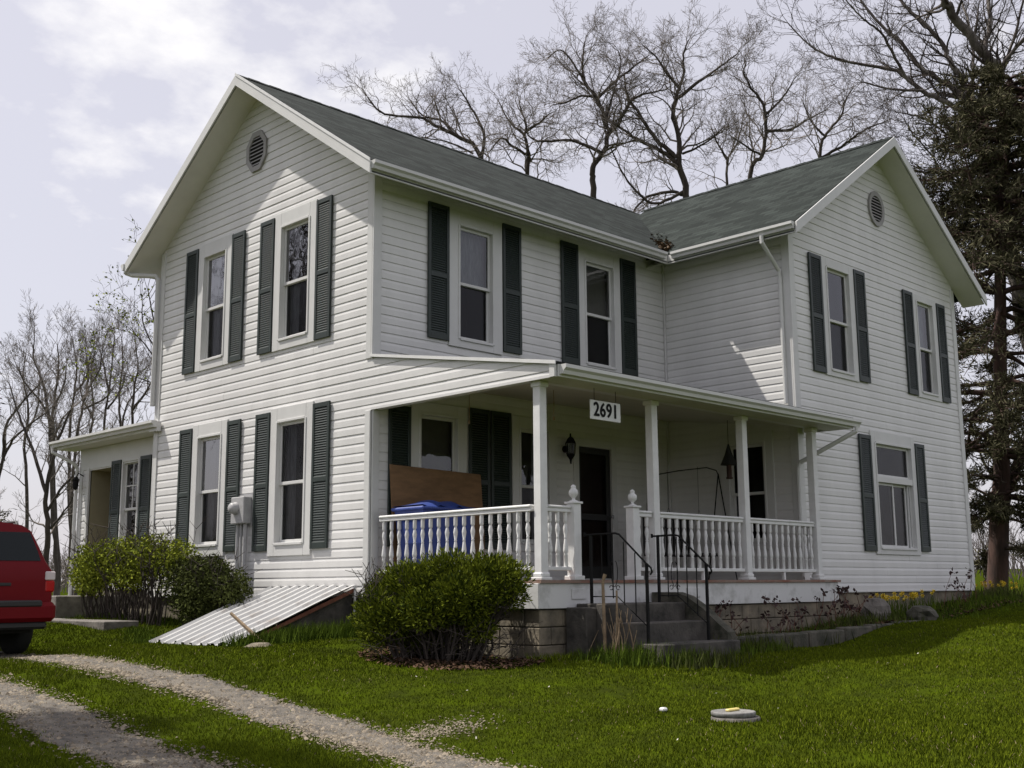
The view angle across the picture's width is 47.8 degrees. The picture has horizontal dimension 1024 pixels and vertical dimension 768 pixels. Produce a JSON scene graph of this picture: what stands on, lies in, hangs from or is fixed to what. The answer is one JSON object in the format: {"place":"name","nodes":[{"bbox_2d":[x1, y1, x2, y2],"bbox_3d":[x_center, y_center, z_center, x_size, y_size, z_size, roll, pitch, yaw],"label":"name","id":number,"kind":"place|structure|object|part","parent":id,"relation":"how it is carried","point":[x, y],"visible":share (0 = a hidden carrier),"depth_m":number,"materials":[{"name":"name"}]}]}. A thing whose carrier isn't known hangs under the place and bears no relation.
{"place":"outdoors","nodes":[
{"label":"outdoors","id":0,"kind":"place"},
{"bbox_2d":[0,682,218,767],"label":"gravel track","id":1,"kind":"structure","parent":0,"point":[81,737],"depth_m":8.81,"materials":[{"name":"grey gravel"}]},
{"bbox_2d":[0,651,537,767],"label":"gravel track","id":2,"kind":"structure","parent":0,"point":[256,699],"depth_m":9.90,"materials":[{"name":"grey gravel"}]},
{"bbox_2d":[0,521,55,653],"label":"parked suv","id":3,"kind":"object","parent":2,"relation":"on","point":[27,583],"visible":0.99,"depth_m":14.39,"materials":[{"name":"red paint"}]},
{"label":"rear window","id":4,"kind":"part","parent":3,"relation":"part of","materials":[{"name":"black glass"}]},
{"bbox_2d":[0,569,1023,767],"bbox_3d":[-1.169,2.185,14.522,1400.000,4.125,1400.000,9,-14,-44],"label":"ground","id":5,"kind":"structure","parent":0,"point":[621,694],"depth_m":10.46,"materials":[{"name":"green plant"}]},
{"bbox_2d":[0,389,16,521],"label":"bare tree","id":6,"kind":"object","parent":5,"relation":"on","point":[4,513],"visible":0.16,"depth_m":25.74,"materials":[{"name":"brown plant"}]},
{"bbox_2d":[0,320,54,528],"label":"bare tree","id":7,"kind":"object","parent":5,"relation":"on","point":[25,465],"visible":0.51,"depth_m":57.94,"materials":[{"name":"brown plant"}]},
{"bbox_2d":[4,513,68,592],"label":"distant brush","id":8,"kind":"object","parent":5,"relation":"on","point":[64,574],"visible":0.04,"depth_m":92.45,"materials":[{"name":"brown plant"}]},
{"bbox_2d":[0,341,91,498],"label":"bare tree","id":9,"kind":"object","parent":5,"relation":"on","point":[5,449],"visible":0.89,"depth_m":43.98,"materials":[{"name":"brown plant"}]},
{"bbox_2d":[0,289,104,595],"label":"bare tree","id":10,"kind":"object","parent":5,"relation":"on","point":[55,546],"visible":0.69,"depth_m":49.91,"materials":[{"name":"brown plant"}]},
{"bbox_2d":[27,301,84,595],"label":"bare tree","id":11,"kind":"object","parent":5,"relation":"on","point":[56,386],"visible":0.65,"depth_m":51.93,"materials":[{"name":"brown plant"}]},
{"bbox_2d":[0,344,112,565],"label":"bare tree","id":12,"kind":"object","parent":5,"relation":"on","point":[46,509],"visible":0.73,"depth_m":42.10,"materials":[{"name":"brown plant"}]},
{"bbox_2d":[51,595,117,617],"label":"side steps","id":13,"kind":"structure","parent":5,"relation":"on","point":[68,605],"depth_m":20.01,"materials":[{"name":"concrete"}]},
{"bbox_2d":[50,311,122,442],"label":"bare tree","id":14,"kind":"object","parent":5,"relation":"on","point":[90,413],"visible":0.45,"depth_m":55.02,"materials":[{"name":"brown plant"}]},
{"bbox_2d":[51,303,122,594],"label":"bare tree","id":15,"kind":"object","parent":5,"relation":"on","point":[69,464],"visible":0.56,"depth_m":55.93,"materials":[{"name":"brown plant"}]},
{"bbox_2d":[52,618,138,629],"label":"walkway","id":16,"kind":"structure","parent":5,"relation":"on","point":[104,624],"depth_m":17.39,"materials":[{"name":"concrete"}]},
{"bbox_2d":[55,315,145,594],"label":"bare tree","id":17,"kind":"object","parent":5,"relation":"on","point":[74,455],"visible":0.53,"depth_m":53.96,"materials":[{"name":"brown plant"}]},
{"bbox_2d":[62,218,155,428],"bbox_3d":[-9.179,0.781,27.559,3.122,9.779,2.320,2,-10,-11],"label":"budding tree","id":18,"kind":"object","parent":5,"relation":"on","point":[114,328],"visible":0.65,"depth_m":27.81,"materials":[{"name":"brown plant"}]},
{"bbox_2d":[69,301,150,434],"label":"bare tree","id":19,"kind":"object","parent":5,"relation":"on","point":[110,404],"visible":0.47,"depth_m":55.77,"materials":[{"name":"brown plant"}]},
{"bbox_2d":[94,308,148,434],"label":"bare tree","id":20,"kind":"object","parent":5,"relation":"on","point":[119,404],"visible":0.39,"depth_m":56.95,"materials":[{"name":"brown plant"}]},
{"bbox_2d":[100,297,157,425],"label":"bare tree","id":21,"kind":"object","parent":5,"relation":"on","point":[133,407],"visible":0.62,"depth_m":45.94,"materials":[{"name":"brown plant"}]},
{"bbox_2d":[61,515,204,625],"bbox_3d":[-6.062,2.950,18.348,1.251,1.730,3.496,9,-14,-44],"label":"yellow green bush","id":22,"kind":"object","parent":5,"relation":"on","point":[134,568],"visible":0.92,"depth_m":18.16,"materials":[{"name":"green plant"}]},
{"bbox_2d":[155,546,261,625],"bbox_3d":[-4.432,2.949,16.697,0.986,1.269,2.002,9,-14,-44],"label":"leafy bush","id":23,"kind":"object","parent":5,"relation":"on","point":[205,586],"visible":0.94,"depth_m":16.42,"materials":[{"name":"green plant"}]},
{"bbox_2d":[230,612,258,638],"bbox_3d":[-3.212,3.010,14.117,0.624,0.443,0.052,-6,-11,28],"label":"wooden stake","id":24,"kind":"object","parent":5,"relation":"on","point":[241,623],"visible":0.56,"depth_m":14.16,"materials":[{"name":"brown wood"}]},
{"bbox_2d":[149,585,355,645],"bbox_3d":[-3.431,3.189,15.281,1.880,1.046,2.057,9,-14,-44],"label":"cellar hatch","id":25,"kind":"object","parent":5,"relation":"on","point":[268,607],"visible":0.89,"depth_m":15.19,"materials":[{"name":"metal"}]},
{"bbox_2d":[244,642,269,647],"bbox_3d":[-2.996,3.146,13.729,0.412,0.153,0.322,9,-14,-44],"label":"rock","id":26,"kind":"object","parent":5,"relation":"on","point":[259,644],"visible":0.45,"depth_m":13.63,"materials":[{"name":"beige stone"}]},
{"bbox_2d":[271,625,320,644],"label":"green plant","id":27,"kind":"object","parent":5,"relation":"on","point":[291,637],"visible":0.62,"depth_m":13.99,"materials":[{"name":"green plant"}]},
{"bbox_2d":[316,52,510,160],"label":"bare tree","id":28,"kind":"object","parent":5,"relation":"on","point":[428,119],"visible":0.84,"depth_m":47.95,"materials":[{"name":"brown plant"}]},
{"bbox_2d":[339,547,542,663],"bbox_3d":[-0.786,2.460,12.813,2.258,1.315,1.427,-1,-10,4],"label":"evergreen bush","id":29,"kind":"object","parent":5,"relation":"on","point":[453,602],"visible":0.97,"depth_m":12.55,"materials":[{"name":"green plant"}]},
{"bbox_2d":[380,709,518,743],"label":"bare patch stones","id":30,"kind":"object","parent":5,"relation":"on","point":[433,732],"visible":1,"depth_m":9.31,"materials":[{"name":"grey gravel"}]},
{"bbox_2d":[357,644,547,670],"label":"leaf litter","id":31,"kind":"object","parent":5,"relation":"on","point":[506,663],"visible":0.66,"depth_m":12.34,"materials":[{"name":"brown plant"}]},
{"bbox_2d":[0,618,1023,767],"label":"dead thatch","id":32,"kind":"object","parent":5,"relation":"on","point":[615,709],"visible":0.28,"depth_m":9.79,"materials":[{"name":"beige plant"}]},
{"bbox_2d":[49,73,986,658],"bbox_3d":[0.326,0.486,22.273,13.514,9.340,13.321,9,-14,-44],"label":"farmhouse","id":33,"kind":"object","parent":5,"relation":"on","point":[351,309],"visible":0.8,"depth_m":18.46,"materials":[{"name":"white wood"}]},
{"bbox_2d":[72,473,83,489],"bbox_3d":[-8.288,1.858,22.074,0.130,0.332,0.211,-22,-24,65],"label":"wall lantern","id":34,"kind":"object","parent":33,"relation":"attached to","point":[75,480],"depth_m":22.01,"materials":[{"name":"black metal"}]},
{"bbox_2d":[118,455,140,548],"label":"window","id":35,"kind":"structure","parent":33,"relation":"in","point":[129,492],"depth_m":21.00,"materials":[{"name":"white glass"}]},
{"bbox_2d":[188,419,228,556],"bbox_3d":[-4.600,1.695,18.498,0.658,2.120,1.060,9,-14,-44],"label":"window","id":36,"kind":"structure","parent":33,"relation":"in","point":[207,490],"depth_m":18.45,"materials":[{"name":"white glass"}]},
{"bbox_2d":[194,233,233,372],"bbox_3d":[-4.649,-1.276,19.050,0.658,2.145,1.040,9,-14,-44],"label":"window","id":37,"kind":"structure","parent":33,"relation":"in","point":[214,274],"depth_m":19.00,"materials":[{"name":"white glass"}]},
{"bbox_2d":[228,494,252,599],"bbox_3d":[-4.106,2.661,17.229,0.255,2.029,0.440,9,-14,-44],"label":"electric meter","id":38,"kind":"object","parent":33,"relation":"attached to","point":[240,508],"visible":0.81,"depth_m":17.29,"materials":[{"name":"grey metal"}]},
{"bbox_2d":[267,401,314,556],"bbox_3d":[-3.170,1.387,16.731,0.158,2.175,1.080,9,-14,-44],"label":"window","id":39,"kind":"structure","parent":33,"relation":"in","point":[288,530],"depth_m":16.79,"materials":[{"name":"clear glass"}]},
{"bbox_2d":[272,199,317,351],"bbox_3d":[-3.032,-1.570,17.448,0.658,2.145,1.090,9,-14,-44],"label":"window","id":40,"kind":"structure","parent":33,"relation":"in","point":[295,228],"depth_m":17.40,"materials":[{"name":"clear glass"}]},
{"bbox_2d":[391,500,474,563],"bbox_3d":[-1.026,2.082,15.329,0.980,1.065,0.660,9,-14,-44],"label":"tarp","id":41,"kind":"object","parent":33,"relation":"on","point":[423,506],"visible":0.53,"depth_m":15.11,"materials":[{"name":"blue plastic"}]},
{"bbox_2d":[389,464,484,566],"bbox_3d":[-1.010,1.937,15.977,1.670,1.560,0.125,9,-14,-44],"label":"brown board","id":42,"kind":"object","parent":33,"relation":"on","point":[409,485],"visible":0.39,"depth_m":16.04,"materials":[{"name":"brown wood"}]},
{"bbox_2d":[410,402,466,472],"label":"window","id":43,"kind":"structure","parent":33,"relation":"in","point":[438,431],"depth_m":16.49,"materials":[{"name":"white glass"}]},
{"bbox_2d":[468,394,469,423],"bbox_3d":[-0.580,0.284,15.608,0.030,0.520,0.026,9,-14,-44],"label":"hanging chain","id":44,"kind":"object","parent":33,"relation":"hanging from","point":[469,410],"visible":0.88,"depth_m":15.59,"materials":[{"name":"grey metal"}]},
{"bbox_2d":[448,209,502,354],"bbox_3d":[-0.745,-1.473,17.441,1.080,2.060,0.658,9,-14,-44],"label":"window","id":45,"kind":"structure","parent":33,"relation":"in","point":[476,320],"depth_m":17.36,"materials":[{"name":"clear glass"}]},
{"bbox_2d":[511,416,556,551],"bbox_3d":[0.138,1.565,17.775,0.970,2.020,0.658,9,-14,-44],"label":"window","id":46,"kind":"structure","parent":33,"relation":"in","point":[522,427],"depth_m":17.62,"materials":[{"name":"white glass"}]},
{"bbox_2d":[553,390,554,419],"bbox_3d":[0.550,0.227,15.327,0.030,0.520,0.026,9,-14,-44],"label":"hanging chain","id":47,"kind":"object","parent":33,"relation":"hanging from","point":[553,406],"visible":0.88,"depth_m":15.31,"materials":[{"name":"grey metal"}]},
{"bbox_2d":[562,433,575,463],"bbox_3d":[0.896,1.014,18.079,0.170,0.480,0.204,9,-14,-44],"label":"wall lantern","id":48,"kind":"object","parent":33,"relation":"attached to","point":[569,448],"depth_m":18.02,"materials":[{"name":"black metal"}]},
{"bbox_2d":[579,446,613,578],"bbox_3d":[1.344,2.056,18.482,0.800,2.080,0.145,9,-14,-44],"label":"door","id":49,"kind":"structure","parent":33,"relation":"in","point":[594,465],"depth_m":18.56,"materials":[{"name":"black wood"}]},
{"bbox_2d":[578,246,621,372],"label":"window","id":50,"kind":"structure","parent":33,"relation":"in","point":[599,273],"depth_m":19.34,"materials":[{"name":"white glass"}]},
{"bbox_2d":[590,392,620,422],"bbox_3d":[1.139,0.256,14.101,0.560,0.390,0.023,9,-14,-44],"label":"house number sign","id":51,"kind":"object","parent":33,"relation":"hanging from","point":[604,411],"visible":1,"depth_m":14.08,"materials":[{"name":"white paint"}]},
{"bbox_2d":[650,232,673,250],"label":"valley leaves","id":52,"kind":"object","parent":33,"relation":"on","point":[662,246],"visible":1,"depth_m":20.58,"materials":[{"name":"orange plant"}]},
{"bbox_2d":[642,467,737,579],"bbox_3d":[2.768,2.195,18.342,1.902,1.841,0.589,9,-14,-44],"label":"porch swing","id":53,"kind":"object","parent":33,"relation":"on","point":[665,528],"visible":0.4,"depth_m":18.43,"materials":[{"name":"black metal"}]},
{"bbox_2d":[721,421,736,478],"bbox_3d":[3.442,1.038,18.383,0.270,0.940,0.263,9,-14,-44],"label":"hanging feeder","id":54,"kind":"object","parent":33,"relation":"hanging from","point":[729,461],"visible":0.98,"depth_m":18.29,"materials":[{"name":"black metal"}]},
{"bbox_2d":[719,430,777,550],"bbox_3d":[3.864,1.740,18.810,0.158,1.900,1.020,9,-14,-44],"label":"window","id":55,"kind":"structure","parent":33,"relation":"in","point":[761,471],"depth_m":18.76,"materials":[{"name":"black glass"}]},
{"bbox_2d":[821,256,858,381],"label":"window","id":56,"kind":"structure","parent":33,"relation":"in","point":[837,278],"depth_m":19.84,"materials":[{"name":"white glass"}]},
{"bbox_2d":[868,430,921,555],"bbox_3d":[6.524,1.965,20.487,1.605,2.120,0.658,9,-14,-44],"label":"window","id":57,"kind":"structure","parent":33,"relation":"in","point":[893,455],"depth_m":20.40,"materials":[{"name":"white glass"}]},
{"bbox_2d":[912,293,941,401],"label":"window","id":58,"kind":"structure","parent":33,"relation":"in","point":[925,321],"depth_m":22.05,"materials":[{"name":"white glass"}]},
{"bbox_2d":[458,58,584,180],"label":"bare tree","id":59,"kind":"object","parent":5,"relation":"on","point":[528,159],"visible":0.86,"depth_m":43.83,"materials":[{"name":"brown plant"}]},
{"bbox_2d":[61,591,1023,669],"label":"tall grass","id":60,"kind":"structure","parent":5,"relation":"on","point":[335,631],"depth_m":14.31,"materials":[{"name":"green plant"}]},
{"bbox_2d":[478,0,712,197],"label":"bare tree","id":61,"kind":"object","parent":5,"relation":"on","point":[605,112],"visible":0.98,"depth_m":41.85,"materials":[{"name":"grey plant"}]},
{"bbox_2d":[589,574,636,657],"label":"dry stalks","id":62,"kind":"object","parent":5,"relation":"on","point":[617,636],"visible":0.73,"depth_m":12.88,"materials":[{"name":"brown plant"}]},
{"bbox_2d":[598,640,683,668],"bbox_3d":[1.334,2.890,12.455,1.067,0.298,0.790,9,-14,-44],"label":"green plant","id":63,"kind":"object","parent":5,"relation":"on","point":[618,662],"visible":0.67,"depth_m":12.34,"materials":[{"name":"green plant"}]},
{"bbox_2d":[566,592,739,663],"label":"front steps","id":64,"kind":"structure","parent":5,"relation":"on","point":[676,622],"depth_m":13.18,"materials":[{"name":"concrete"}]},
{"bbox_2d":[584,532,652,643],"bbox_3d":[1.206,2.303,13.127,0.028,1.260,1.009,9,-14,-44],"label":"iron handrail","id":65,"kind":"object","parent":64,"relation":"on","point":[647,623],"visible":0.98,"depth_m":13.12,"materials":[{"name":"black metal"}]},
{"bbox_2d":[651,534,711,639],"bbox_3d":[2.040,2.422,13.867,0.028,1.270,0.899,9,-14,-44],"label":"iron handrail","id":66,"kind":"object","parent":64,"relation":"on","point":[706,565],"visible":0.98,"depth_m":13.88,"materials":[{"name":"black metal"}]},
{"bbox_2d":[659,707,666,711],"bbox_3d":[1.308,2.813,9.987,0.060,0.035,0.060,9,-14,-44],"label":"pale stone","id":67,"kind":"object","parent":5,"relation":"on","point":[662,709],"visible":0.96,"depth_m":9.97,"materials":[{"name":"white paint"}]},
{"bbox_2d":[563,0,769,213],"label":"bare tree","id":68,"kind":"object","parent":5,"relation":"on","point":[677,95],"visible":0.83,"depth_m":41.92,"materials":[{"name":"grey plant"}]},
{"bbox_2d":[645,644,771,670],"bbox_3d":[1.844,2.947,12.526,2.519,0.226,1.116,9,-14,-44],"label":"green plant","id":69,"kind":"object","parent":5,"relation":"on","point":[718,661],"visible":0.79,"depth_m":12.42,"materials":[{"name":"green plant"}]},
{"bbox_2d":[672,83,775,190],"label":"bare tree","id":70,"kind":"object","parent":5,"relation":"on","point":[728,157],"visible":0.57,"depth_m":49.85,"materials":[{"name":"brown plant"}]},
{"bbox_2d":[712,600,749,635],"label":"rose bush","id":71,"kind":"object","parent":5,"relation":"on","point":[725,608],"visible":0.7,"depth_m":14.83,"materials":[{"name":"red plant"}]},
{"bbox_2d":[711,709,760,722],"bbox_3d":[1.829,2.760,9.448,0.400,0.173,0.400,9,-14,-44],"label":"drain cover","id":72,"kind":"object","parent":5,"relation":"on","point":[746,715],"visible":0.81,"depth_m":9.32,"materials":[{"name":"concrete"}]},
{"bbox_2d":[713,629,773,652],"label":"green plant","id":73,"kind":"object","parent":5,"relation":"on","point":[755,642],"visible":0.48,"depth_m":13.84,"materials":[{"name":"green plant"}]},
{"bbox_2d":[682,9,861,178],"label":"bare tree","id":74,"kind":"object","parent":5,"relation":"on","point":[765,115],"visible":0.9,"depth_m":42.98,"materials":[{"name":"brown plant"}]},
{"bbox_2d":[759,634,797,650],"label":"green plant","id":75,"kind":"object","parent":5,"relation":"on","point":[785,648],"visible":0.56,"depth_m":14.12,"materials":[{"name":"green plant"}]},
{"bbox_2d":[738,625,826,638],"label":"green plant","id":76,"kind":"object","parent":5,"relation":"on","point":[748,634],"visible":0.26,"depth_m":15.00,"materials":[{"name":"green plant"}]},
{"bbox_2d":[760,595,809,633],"bbox_3d":[3.744,3.214,15.831,1.184,0.644,0.292,9,-14,-44],"label":"rose bush","id":77,"kind":"object","parent":5,"relation":"on","point":[783,612],"visible":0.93,"depth_m":15.75,"materials":[{"name":"red plant"}]},
{"bbox_2d":[785,626,854,643],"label":"green plant","id":78,"kind":"object","parent":5,"relation":"on","point":[826,636],"visible":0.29,"depth_m":15.41,"materials":[{"name":"green plant"}]},
{"bbox_2d":[736,620,920,647],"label":"stone kerb","id":79,"kind":"structure","parent":5,"relation":"on","point":[816,638],"depth_m":15.14,"materials":[{"name":"grey stone"}]},
{"bbox_2d":[813,585,868,627],"bbox_3d":[4.718,3.245,16.858,1.266,0.621,0.421,8,-13,-39],"label":"rose bush","id":80,"kind":"object","parent":5,"relation":"on","point":[839,592],"visible":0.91,"depth_m":16.90,"materials":[{"name":"red plant"}]},
{"bbox_2d":[767,34,919,159],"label":"bare tree","id":81,"kind":"object","parent":5,"relation":"on","point":[835,148],"visible":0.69,"depth_m":44.67,"materials":[{"name":"brown plant"}]},
{"bbox_2d":[805,612,896,628],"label":"green plant","id":82,"kind":"object","parent":5,"relation":"on","point":[853,623],"visible":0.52,"depth_m":16.40,"materials":[{"name":"green plant"}]},
{"bbox_2d":[835,588,876,618],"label":"rose bush","id":83,"kind":"object","parent":5,"relation":"on","point":[851,606],"visible":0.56,"depth_m":17.95,"materials":[{"name":"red plant"}]},
{"bbox_2d":[860,598,890,618],"bbox_3d":[5.504,3.408,17.440,0.506,0.364,0.420,9,-14,-44],"label":"rock","id":84,"kind":"object","parent":5,"relation":"on","point":[880,605],"visible":0.77,"depth_m":17.30,"materials":[{"name":"stone"}]},
{"bbox_2d":[867,593,898,617],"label":"daffodil clump","id":85,"kind":"object","parent":5,"relation":"on","point":[883,596],"visible":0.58,"depth_m":18.22,"materials":[{"name":"yellow plant"}]},
{"bbox_2d":[745,0,1023,380],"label":"bare tree","id":86,"kind":"object","parent":5,"relation":"on","point":[979,46],"visible":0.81,"depth_m":30.87,"materials":[{"name":"grey plant"}]},
{"bbox_2d":[842,607,943,623],"bbox_3d":[5.483,3.407,17.073,1.669,0.250,1.018,4,-11,-26],"label":"green plant","id":87,"kind":"object","parent":5,"relation":"on","point":[889,618],"visible":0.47,"depth_m":16.94,"materials":[{"name":"green plant"}]},
{"bbox_2d":[875,592,912,615],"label":"daffodil clump","id":88,"kind":"object","parent":5,"relation":"on","point":[901,606],"visible":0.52,"depth_m":18.65,"materials":[{"name":"green plant"}]},
{"bbox_2d":[793,598,1023,631],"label":"bed litter","id":89,"kind":"object","parent":5,"relation":"on","point":[952,615],"visible":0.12,"depth_m":19.79,"materials":[{"name":"brown plant"}]},
{"bbox_2d":[890,591,928,614],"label":"daffodil clump","id":90,"kind":"object","parent":5,"relation":"on","point":[911,594],"visible":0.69,"depth_m":19.14,"materials":[{"name":"yellow plant"}]},
{"bbox_2d":[906,605,938,620],"bbox_3d":[6.226,3.513,17.617,0.517,0.280,0.442,9,-14,-44],"label":"rock","id":91,"kind":"object","parent":5,"relation":"on","point":[928,613],"visible":0.81,"depth_m":17.45,"materials":[{"name":"stone"}]},
{"bbox_2d":[913,589,945,611],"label":"daffodil clump","id":92,"kind":"object","parent":5,"relation":"on","point":[932,600],"visible":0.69,"depth_m":19.67,"materials":[{"name":"green plant"}]},
{"bbox_2d":[917,597,989,608],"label":"green plant","id":93,"kind":"object","parent":5,"relation":"on","point":[950,603],"visible":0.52,"depth_m":20.18,"materials":[{"name":"green plant"}]},
{"bbox_2d":[944,567,977,603],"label":"rose bush","id":94,"kind":"object","parent":5,"relation":"on","point":[960,586],"visible":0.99,"depth_m":20.82,"materials":[{"name":"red plant"}]},
{"bbox_2d":[903,59,1023,594],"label":"pine tree","id":95,"kind":"object","parent":5,"relation":"on","point":[971,131],"visible":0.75,"depth_m":27.49,"materials":[{"name":"green plant"}]},
{"bbox_2d":[947,591,1015,602],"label":"green plant","id":96,"kind":"object","parent":5,"relation":"on","point":[982,595],"visible":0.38,"depth_m":21.14,"materials":[{"name":"green plant"}]},
{"bbox_2d":[972,580,1001,596],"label":"green plant","id":97,"kind":"object","parent":5,"relation":"on","point":[985,590],"visible":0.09,"depth_m":23.35,"materials":[{"name":"green plant"}]},
{"bbox_2d":[952,194,1023,588],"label":"bare tree","id":98,"kind":"object","parent":5,"relation":"on","point":[1012,478],"visible":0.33,"depth_m":28.11,"materials":[{"name":"brown plant"}]},
{"bbox_2d":[972,521,1023,581],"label":"distant brush","id":99,"kind":"object","parent":5,"relation":"on","point":[982,542],"visible":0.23,"depth_m":115.26,"materials":[{"name":"grey plant"}]},
{"bbox_2d":[972,586,1023,599],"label":"green plant","id":100,"kind":"object","parent":5,"relation":"on","point":[1003,593],"visible":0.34,"depth_m":21.94,"materials":[{"name":"green plant"}]},
{"bbox_2d":[975,580,1022,594],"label":"daffodil clump","id":101,"kind":"object","parent":5,"relation":"on","point":[1003,584],"visible":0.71,"depth_m":23.77,"materials":[{"name":"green plant"}]},
{"bbox_2d":[983,573,1023,595],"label":"green plant","id":102,"kind":"object","parent":5,"relation":"on","point":[1017,585],"visible":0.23,"depth_m":26.16,"materials":[{"name":"green plant"}]},
{"bbox_2d":[0,0,1023,580],"label":"sky","id":103,"kind":"structure","parent":0,"point":[103,103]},
{"bbox_2d":[725,708,739,711],"bbox_3d":[1.815,2.679,9.506,0.160,0.022,0.040,9,-14,-44],"label":"yellow block","id":104,"kind":"object","parent":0,"point":[731,709],"depth_m":9.48,"materials":[{"name":"yellow"}]}
]}

